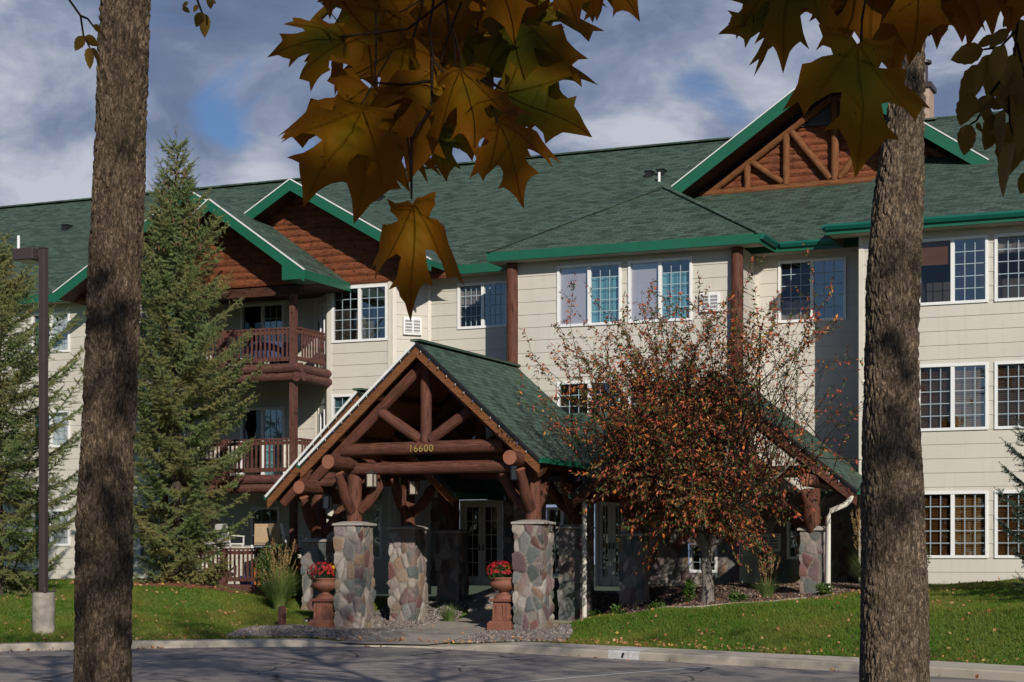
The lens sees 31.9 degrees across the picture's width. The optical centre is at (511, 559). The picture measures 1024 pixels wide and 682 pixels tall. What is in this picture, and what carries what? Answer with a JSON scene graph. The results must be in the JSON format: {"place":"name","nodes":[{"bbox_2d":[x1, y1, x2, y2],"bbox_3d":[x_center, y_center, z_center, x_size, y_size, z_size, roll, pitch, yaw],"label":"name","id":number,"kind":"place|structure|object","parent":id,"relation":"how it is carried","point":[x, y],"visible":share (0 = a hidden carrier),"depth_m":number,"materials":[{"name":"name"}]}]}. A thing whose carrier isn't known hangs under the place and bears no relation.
{"place":"outdoors","nodes":[
{"label":"outdoors","id":0,"kind":"place"},
{"bbox_2d":[197,458,240,475],"bbox_3d":[-8.197,-2.545,50.302,1.130,0.550,0.530,0,0,23],"label":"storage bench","id":1,"kind":"object","parent":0,"point":[231,467],"visible":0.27,"depth_m":50.12,"materials":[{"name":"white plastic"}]},
{"bbox_2d":[242,362,269,364],"bbox_3d":[-7.098,-5.390,49.564,0.780,0.220,0.430,0,0,23],"label":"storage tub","id":2,"kind":"object","parent":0,"point":[254,363],"visible":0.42,"depth_m":49.39,"materials":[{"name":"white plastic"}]},
{"bbox_2d":[298,558,300,583],"bbox_3d":[-5.825,0.345,49.620,0.330,0.750,0.330,0,0,23],"label":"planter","id":3,"kind":"object","parent":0,"point":[299,564],"visible":0.12,"depth_m":49.48,"materials":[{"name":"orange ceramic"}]},
{"bbox_2d":[336,587,554,644],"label":"path","id":4,"kind":"structure","parent":0,"point":[452,630],"depth_m":42.03,"materials":[{"name":"concrete"}]},
{"bbox_2d":[0,646,1016,681],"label":"road","id":5,"kind":"structure","parent":0,"point":[248,664],"depth_m":31.16,"materials":[{"name":"grey asphalt"}]},
{"bbox_2d":[0,647,723,681],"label":"road markings","id":6,"kind":"object","parent":5,"relation":"on","point":[425,663],"visible":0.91,"depth_m":31.95,"materials":[{"name":"white paint"}]},
{"bbox_2d":[859,40,929,681],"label":"ash tree","id":7,"kind":"object","parent":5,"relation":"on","point":[894,622],"visible":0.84,"depth_m":11.06,"materials":[{"name":"brown plant"}]},
{"bbox_3d":[3.407,-3.962,-1.782,9.630,11.824,8.527,0,0,23],"label":"maple tree","id":8,"kind":"object","parent":5,"relation":"on","visible":0},
{"bbox_2d":[268,0,639,320],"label":"maple branch","id":9,"kind":"object","parent":8,"relation":"attached to","point":[436,66],"visible":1,"depth_m":2.77,"materials":[{"name":"brown plant"}]},
{"bbox_2d":[719,0,1023,177],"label":"maple branch","id":10,"kind":"object","parent":8,"relation":"attached to","point":[890,34],"visible":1,"depth_m":2.59,"materials":[{"name":"brown plant"}]},
{"bbox_2d":[8,565,1013,670],"bbox_3d":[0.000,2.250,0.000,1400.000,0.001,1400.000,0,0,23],"label":"ground","id":11,"kind":"structure","parent":0,"point":[473,589],"depth_m":132.83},
{"bbox_2d":[0,639,1023,681],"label":"kerb","id":12,"kind":"structure","parent":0,"point":[986,674],"depth_m":34.51,"materials":[{"name":"grey concrete"}]},
{"bbox_2d":[0,577,1023,665],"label":"lawn","id":13,"kind":"structure","parent":0,"point":[466,613],"depth_m":37.26,"materials":[{"name":"plant"}]},
{"bbox_2d":[12,247,56,633],"bbox_3d":[-10.326,-2.500,38.932,0.906,8.500,0.506,0,0,23],"label":"lamp post","id":14,"kind":"object","parent":13,"relation":"on","point":[43,608],"visible":0.9,"depth_m":38.79,"materials":[{"name":"brown metal"}]},
{"bbox_2d":[0,229,84,597],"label":"spruce tree","id":15,"kind":"object","parent":13,"relation":"on","point":[15,439],"visible":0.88,"depth_m":44.57,"materials":[{"name":"green plant"}]},
{"bbox_2d":[73,0,150,681],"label":"ash tree","id":16,"kind":"object","parent":13,"relation":"on","point":[103,560],"visible":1,"depth_m":9.48,"materials":[{"name":"brown plant"}]},
{"bbox_2d":[68,0,100,68],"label":"ash twig","id":17,"kind":"object","parent":16,"relation":"attached to","point":[90,54],"visible":1,"depth_m":5.97,"materials":[{"name":"brown plant"}]},
{"bbox_2d":[182,0,215,36],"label":"ash twig","id":18,"kind":"object","parent":16,"relation":"attached to","point":[202,20],"visible":1,"depth_m":6.00,"materials":[{"name":"brown plant"}]},
{"bbox_2d":[78,124,270,585],"bbox_3d":[-8.950,-5.258,47.079,4.886,12.458,4.867,0,0,-17],"label":"spruce tree","id":19,"kind":"object","parent":13,"relation":"on","point":[167,412],"visible":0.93,"depth_m":46.78,"materials":[{"name":"green plant"}]},
{"bbox_2d":[133,582,250,593],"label":"mulch","id":20,"kind":"object","parent":13,"relation":"on","point":[175,584],"visible":0.67,"depth_m":46.58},
{"bbox_2d":[250,539,304,609],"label":"ornamental grass","id":21,"kind":"object","parent":13,"relation":"on","point":[278,592],"depth_m":45.70,"materials":[{"name":"green plant"}]},
{"bbox_2d":[253,542,302,599],"bbox_3d":[-6.069,0.328,47.269,1.349,1.616,1.372,0,0,23],"label":"leafy shrub","id":22,"kind":"object","parent":13,"relation":"on","point":[266,563],"visible":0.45,"depth_m":47.12,"materials":[{"name":"green plant"}]},
{"bbox_2d":[308,578,335,627],"bbox_3d":[-4.501,1.095,43.192,0.660,1.285,0.660,0,0,23],"label":"flower urn","id":23,"kind":"object","parent":13,"relation":"on","point":[323,612],"visible":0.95,"depth_m":42.97,"materials":[{"name":"ceramic"}]},
{"bbox_2d":[307,561,335,581],"bbox_3d":[-4.592,0.356,43.194,0.729,0.602,0.720,0,0,23],"label":"chrysanthemum","id":24,"kind":"object","parent":23,"relation":"in","point":[320,570],"visible":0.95,"depth_m":43.01,"materials":[{"name":"red plant"}]},
{"bbox_2d":[325,563,335,577],"bbox_3d":[-4.302,0.281,43.221,0.396,0.394,0.388,0,0,-13],"label":"chrysanthemum","id":25,"kind":"object","parent":23,"relation":"in","point":[333,564],"visible":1,"depth_m":43.13,"materials":[{"name":"plant"}]},
{"bbox_2d":[374,602,462,626],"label":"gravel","id":26,"kind":"structure","parent":13,"relation":"on","point":[427,611],"depth_m":47.03,"materials":[{"name":"grey gravel"}]},
{"bbox_2d":[434,603,463,620],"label":"ornamental grass","id":27,"kind":"object","parent":13,"relation":"on","point":[447,616],"depth_m":44.25,"materials":[{"name":"green plant"}]},
{"bbox_2d":[468,607,477,612],"bbox_3d":[-1.000,1.334,46.260,0.293,0.176,0.228,0,0,23],"label":"boulder","id":28,"kind":"object","parent":13,"relation":"on","point":[472,610],"visible":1,"depth_m":46.18,"materials":[{"name":"stone"}]},
{"bbox_2d":[486,596,493,603],"bbox_3d":[-0.453,1.095,46.694,0.480,0.284,0.391,0,0,23],"label":"boulder","id":29,"kind":"object","parent":13,"relation":"on","point":[488,598],"visible":0.36,"depth_m":46.60,"materials":[{"name":"stone"}]},
{"bbox_2d":[487,577,514,630],"bbox_3d":[-0.189,1.063,41.579,0.660,1.285,0.660,0,0,23],"label":"flower urn","id":30,"kind":"object","parent":13,"relation":"on","point":[502,611],"visible":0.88,"depth_m":41.35,"materials":[{"name":"ceramic"}]},
{"bbox_2d":[486,560,513,580],"bbox_3d":[-0.263,0.325,41.580,0.699,0.599,0.741,0,0,23],"label":"chrysanthemum","id":31,"kind":"object","parent":30,"relation":"in","point":[497,572],"visible":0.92,"depth_m":41.42,"materials":[{"name":"red plant"}]},
{"bbox_2d":[505,562,512,576],"bbox_3d":[0.018,0.266,41.609,0.405,0.423,0.375,0,0,-18],"label":"chrysanthemum","id":32,"kind":"object","parent":30,"relation":"in","point":[510,567],"visible":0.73,"depth_m":41.50,"materials":[{"name":"plant"}]},
{"bbox_2d":[0,59,1023,594],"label":"apartment building","id":33,"kind":"structure","parent":13,"relation":"on","point":[776,187],"depth_m":47.85,"materials":[{"name":"beige"}]},
{"bbox_2d":[31,509,69,545],"bbox_3d":[-14.051,-0.960,54.785,1.420,1.120,0.170,0,0,23],"label":"window","id":34,"kind":"structure","parent":33,"relation":"in","point":[65,539],"depth_m":54.70,"materials":[{"name":"white plastic"}]},
{"bbox_2d":[31,311,69,352],"bbox_3d":[-14.051,-6.910,54.785,1.420,1.240,0.170,0,0,23],"label":"window","id":35,"kind":"structure","parent":33,"relation":"in","point":[65,347],"depth_m":54.72,"materials":[{"name":"white plastic"}]},
{"bbox_2d":[32,410,69,447],"bbox_3d":[-14.051,-3.965,54.785,1.420,1.130,0.170,0,0,23],"label":"window","id":36,"kind":"structure","parent":33,"relation":"in","point":[63,432],"depth_m":54.72,"materials":[{"name":"white glass"}]},
{"bbox_2d":[138,505,171,557],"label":"window","id":37,"kind":"structure","parent":33,"relation":"in","point":[141,550],"depth_m":52.52,"materials":[{"name":"white plastic"}]},
{"bbox_2d":[138,402,181,455],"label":"window","id":38,"kind":"structure","parent":33,"relation":"in","point":[157,450],"depth_m":52.52,"materials":[{"name":"glass"}]},
{"bbox_2d":[139,301,180,351],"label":"window","id":39,"kind":"structure","parent":33,"relation":"in","point":[142,314],"depth_m":52.74,"materials":[{"name":"grey glass"}]},
{"bbox_2d":[215,524,244,547],"bbox_3d":[-7.929,-0.490,50.214,0.610,0.980,0.638,0,0,37],"label":"patio chair","id":40,"kind":"object","parent":33,"relation":"on","point":[218,526],"visible":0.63,"depth_m":50.03,"materials":[{"name":"white plastic"}]},
{"bbox_2d":[240,576,252,584],"bbox_3d":[-7.348,0.590,49.615,0.330,0.260,0.330,0,0,23],"label":"planter","id":41,"kind":"object","parent":33,"relation":"on","point":[246,583],"visible":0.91,"depth_m":49.50,"materials":[{"name":"blue plastic"}]},
{"bbox_2d":[253,563,260,584],"bbox_3d":[-7.008,0.410,49.905,0.370,0.620,0.370,0,0,23],"label":"planter","id":42,"kind":"object","parent":33,"relation":"on","point":[254,582],"visible":0.16,"depth_m":49.79,"materials":[{"name":"orange ceramic"}]},
{"bbox_2d":[252,524,271,558],"bbox_3d":[-6.945,-0.490,50.077,0.610,0.980,0.638,0,0,-8],"label":"patio chair","id":43,"kind":"object","parent":33,"relation":"on","point":[260,536],"visible":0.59,"depth_m":49.83,"materials":[{"name":"beige fabric"}]},
{"bbox_2d":[240,302,284,363],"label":"balcony door","id":44,"kind":"structure","parent":33,"relation":"in","point":[261,315],"depth_m":52.40,"materials":[{"name":"white plastic"}]},
{"bbox_2d":[240,407,284,474],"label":"balcony door","id":45,"kind":"structure","parent":33,"relation":"in","point":[262,422],"depth_m":51.78,"materials":[{"name":"white plastic"}]},
{"bbox_2d":[251,507,279,560],"bbox_3d":[-6.870,-0.725,52.213,0.950,1.550,1.245,0,0,23],"label":"window","id":46,"kind":"structure","parent":33,"relation":"in","point":[262,515],"depth_m":52.03,"materials":[{"name":"white plastic"}]},
{"bbox_2d":[249,341,288,363],"bbox_3d":[-6.707,-5.660,50.358,1.426,0.760,1.403,0,0,23],"label":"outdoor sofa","id":47,"kind":"object","parent":33,"relation":"on","point":[258,349],"visible":0.42,"depth_m":49.76,"materials":[{"name":"blue fabric"}]},
{"bbox_2d":[268,523,285,556],"bbox_3d":[-6.356,-0.490,49.606,0.638,0.980,0.610,0,0,-42],"label":"patio chair","id":48,"kind":"object","parent":33,"relation":"on","point":[274,532],"visible":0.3,"depth_m":49.41,"materials":[{"name":"beige fabric"}]},
{"bbox_2d":[278,523,303,547],"bbox_3d":[-6.155,-0.490,49.475,0.638,0.980,0.610,0,0,-30],"label":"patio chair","id":49,"kind":"object","parent":33,"relation":"on","point":[282,533],"visible":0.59,"depth_m":49.21,"materials":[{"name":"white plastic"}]},
{"bbox_2d":[320,409,324,430],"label":"window","id":50,"kind":"structure","parent":33,"relation":"in","point":[322,412],"depth_m":50.67,"materials":[{"name":"white plastic"}]},
{"bbox_2d":[331,394,351,418],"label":"window","id":51,"kind":"structure","parent":33,"relation":"in","point":[337,401],"depth_m":49.99,"materials":[{"name":"white plastic"}]},
{"bbox_2d":[320,303,365,339],"bbox_3d":[-4.785,-6.475,50.760,1.245,1.450,0.440,0,0,-22],"label":"window","id":52,"kind":"structure","parent":33,"relation":"in","point":[346,313],"depth_m":50.65,"materials":[{"name":"glass"}]},
{"bbox_2d":[331,284,387,342],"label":"window","id":53,"kind":"structure","parent":33,"relation":"in","point":[376,303],"depth_m":50.23,"materials":[{"name":"white glass"}]},
{"bbox_2d":[337,505,381,558],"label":"window","id":54,"kind":"structure","parent":33,"relation":"in","point":[373,514],"depth_m":49.61,"materials":[{"name":"black glass"}]},
{"bbox_2d":[460,500,502,585],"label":"entrance door","id":55,"kind":"structure","parent":33,"relation":"in","point":[484,518],"depth_m":49.25,"materials":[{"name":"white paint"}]},
{"bbox_2d":[457,281,506,329],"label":"window","id":56,"kind":"structure","parent":33,"relation":"in","point":[479,304],"depth_m":49.40,"materials":[{"name":"glass"}]},
{"bbox_2d":[546,507,563,575],"bbox_3d":[1.351,-0.450,47.202,0.460,1.800,1.245,0,0,23],"label":"window","id":57,"kind":"structure","parent":33,"relation":"in","point":[554,514],"depth_m":47.06,"materials":[{"name":"glass"}]},
{"bbox_2d":[557,261,621,326],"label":"window","id":58,"kind":"structure","parent":33,"relation":"in","point":[605,279],"depth_m":46.40,"materials":[{"name":"glass"}]},
{"bbox_2d":[557,379,621,412],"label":"window","id":59,"kind":"structure","parent":33,"relation":"in","point":[587,383],"depth_m":47.19,"materials":[{"name":"glass"}]},
{"bbox_2d":[595,501,626,586],"bbox_3d":[2.830,-0.428,46.707,0.870,2.265,1.500,0,0,23],"label":"entrance door","id":60,"kind":"structure","parent":33,"relation":"in","point":[608,515],"depth_m":46.15,"materials":[{"name":"white paint"}]},
{"bbox_2d":[628,257,691,323],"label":"window","id":61,"kind":"structure","parent":33,"relation":"in","point":[675,274],"depth_m":45.66,"materials":[{"name":"glass"}]},
{"bbox_2d":[628,377,691,409],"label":"window","id":62,"kind":"structure","parent":33,"relation":"in","point":[668,377],"depth_m":46.12,"materials":[{"name":"white plastic"}]},
{"bbox_2d":[689,544,717,572],"bbox_3d":[5.047,-0.020,45.633,0.730,0.720,1.245,0,0,23],"label":"window","id":63,"kind":"structure","parent":33,"relation":"in","point":[694,564],"depth_m":45.21,"materials":[{"name":"white plastic"}]},
{"bbox_2d":[787,522,800,558],"bbox_3d":[7.446,-0.475,46.244,0.430,0.950,1.245,0,0,23],"label":"window","id":64,"kind":"structure","parent":33,"relation":"in","point":[793,536],"depth_m":45.84,"materials":[{"name":"black glass"}]},
{"bbox_2d":[778,256,846,322],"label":"window","id":65,"kind":"structure","parent":33,"relation":"in","point":[796,272],"depth_m":46.45,"materials":[{"name":"glass"}]},
{"bbox_2d":[919,362,987,430],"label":"window","id":66,"kind":"structure","parent":33,"relation":"in","point":[953,396],"depth_m":42.44,"materials":[{"name":"glass"}]},
{"bbox_2d":[919,235,987,305],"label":"window","id":67,"kind":"structure","parent":33,"relation":"in","point":[954,270],"depth_m":43.22,"materials":[{"name":"glass"}]},
{"bbox_2d":[924,491,987,557],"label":"window","id":68,"kind":"structure","parent":33,"relation":"in","point":[956,521],"depth_m":42.37,"materials":[{"name":"white plastic"}]},
{"bbox_2d":[994,490,1023,557],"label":"window","id":69,"kind":"structure","parent":33,"relation":"in","point":[1001,549],"depth_m":41.88,"materials":[{"name":"white plastic"}]},
{"bbox_2d":[994,360,1023,428],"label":"window","id":70,"kind":"structure","parent":33,"relation":"in","point":[1008,375],"depth_m":41.88,"materials":[{"name":"glass"}]},
{"bbox_2d":[994,232,1023,301],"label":"window","id":71,"kind":"structure","parent":33,"relation":"in","point":[1008,247],"depth_m":42.38,"materials":[{"name":"glass"}]},
{"bbox_2d":[1,577,1023,677],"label":"fallen leaves","id":72,"kind":"object","parent":13,"relation":"on","point":[636,644],"visible":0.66,"depth_m":38.36,"materials":[{"name":"brown plant"}]},
{"bbox_2d":[264,339,861,629],"bbox_3d":[1.008,-1.640,43.977,15.560,6.920,7.852,0,0,23],"label":"entrance porch","id":73,"kind":"object","parent":13,"relation":"on","point":[415,413],"visible":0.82,"depth_m":42.94,"materials":[{"name":"wood"}]},
{"bbox_2d":[552,597,804,622],"bbox_3d":[3.121,1.201,40.977,7.585,0.740,1.488,0,0,42],"label":"bed edging","id":74,"kind":"object","parent":13,"relation":"on","point":[559,621],"visible":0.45,"depth_m":39.60,"materials":[{"name":"concrete"}]},
{"bbox_2d":[554,582,860,620],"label":"mulch","id":75,"kind":"object","parent":13,"relation":"on","point":[594,602],"visible":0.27,"depth_m":43.93,"materials":[{"name":"brown wood"}]},
{"bbox_2d":[588,609,601,615],"bbox_3d":[2.026,1.345,42.987,0.404,0.349,0.394,0,0,12],"label":"perennial","id":76,"kind":"object","parent":75,"relation":"on","point":[594,613],"visible":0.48,"depth_m":42.91,"materials":[{"name":"green plant"}]},
{"bbox_2d":[608,604,625,613],"bbox_3d":[2.450,1.211,41.696,0.422,0.371,0.507,0,0,-32],"label":"perennial","id":77,"kind":"object","parent":75,"relation":"on","point":[616,610],"visible":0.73,"depth_m":41.61,"materials":[{"name":"green plant"}]},
{"bbox_2d":[646,599,665,609],"bbox_3d":[3.271,1.104,40.849,0.494,0.407,0.509,0,0,23],"label":"perennial","id":78,"kind":"object","parent":75,"relation":"on","point":[656,605],"visible":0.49,"depth_m":40.81,"materials":[{"name":"green plant"}]},
{"bbox_2d":[684,577,695,601],"bbox_3d":[3.998,0.733,40.316,0.311,0.667,0.346,0,0,4],"label":"perennial","id":79,"kind":"object","parent":75,"relation":"on","point":[689,586],"visible":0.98,"depth_m":40.30,"materials":[{"name":"green plant"}]},
{"bbox_2d":[516,244,923,601],"bbox_3d":[4.344,-2.908,39.548,9.103,7.968,7.246,0,0,23],"label":"crabapple tree","id":80,"kind":"object","parent":75,"relation":"on","point":[684,459],"visible":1,"depth_m":39.18,"materials":[{"name":"red plant"}]},
{"bbox_2d":[727,589,748,601],"bbox_3d":[5.024,0.843,39.967,0.486,0.373,0.442,0,0,23],"label":"perennial","id":81,"kind":"object","parent":75,"relation":"on","point":[734,595],"visible":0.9,"depth_m":39.95,"materials":[{"name":"green plant"}]},
{"bbox_2d":[752,551,782,596],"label":"ornamental grass","id":82,"kind":"object","parent":75,"relation":"on","point":[768,591],"depth_m":40.48,"materials":[{"name":"green plant"}]},
{"bbox_2d":[812,582,835,595],"bbox_3d":[6.888,0.701,39.621,0.477,0.404,0.509,0,0,39],"label":"perennial","id":83,"kind":"object","parent":75,"relation":"on","point":[824,588],"visible":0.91,"depth_m":39.54,"materials":[{"name":"green plant"}]},
{"bbox_2d":[842,503,861,582],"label":"ornamental grass","id":84,"kind":"object","parent":75,"relation":"on","point":[858,563],"depth_m":41.27,"materials":[{"name":"plant"}]},
{"bbox_2d":[994,416,1023,598],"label":"spruce tree","id":85,"kind":"object","parent":13,"relation":"on","point":[1017,515],"visible":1,"depth_m":35.72,"materials":[{"name":"green plant"}]},
{"bbox_2d":[0,638,1023,670],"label":"pavement","id":86,"kind":"structure","parent":0,"point":[856,659],"depth_m":33.50,"materials":[{"name":"concrete"}]},
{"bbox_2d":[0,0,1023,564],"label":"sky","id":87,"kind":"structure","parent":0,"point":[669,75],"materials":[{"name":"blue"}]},
{"bbox_2d":[951,18,1023,196],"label":"ash twig","id":88,"kind":"object","parent":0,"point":[997,73],"visible":0.98,"depth_m":5.16,"materials":[{"name":"brown plant"}]},
{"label":"gravel","id":89,"kind":"structure","parent":0,"visible":0},
{"bbox_2d":[226,594,572,643],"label":"gravel stones","id":90,"kind":"object","parent":89,"relation":"on","point":[552,633],"visible":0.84,"depth_m":40.58,"materials":[{"name":"grey gravel"}]},
{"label":"gravel","id":91,"kind":"structure","parent":0,"visible":0},
{"bbox_2d":[278,606,285,624],"bbox_3d":[-5.451,1.450,42.542,0.140,0.700,0.140,0,0,23],"label":"bollard","id":92,"kind":"object","parent":91,"relation":"on","point":[281,615],"visible":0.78,"depth_m":42.49,"materials":[{"name":"brown wood"}]}
]}

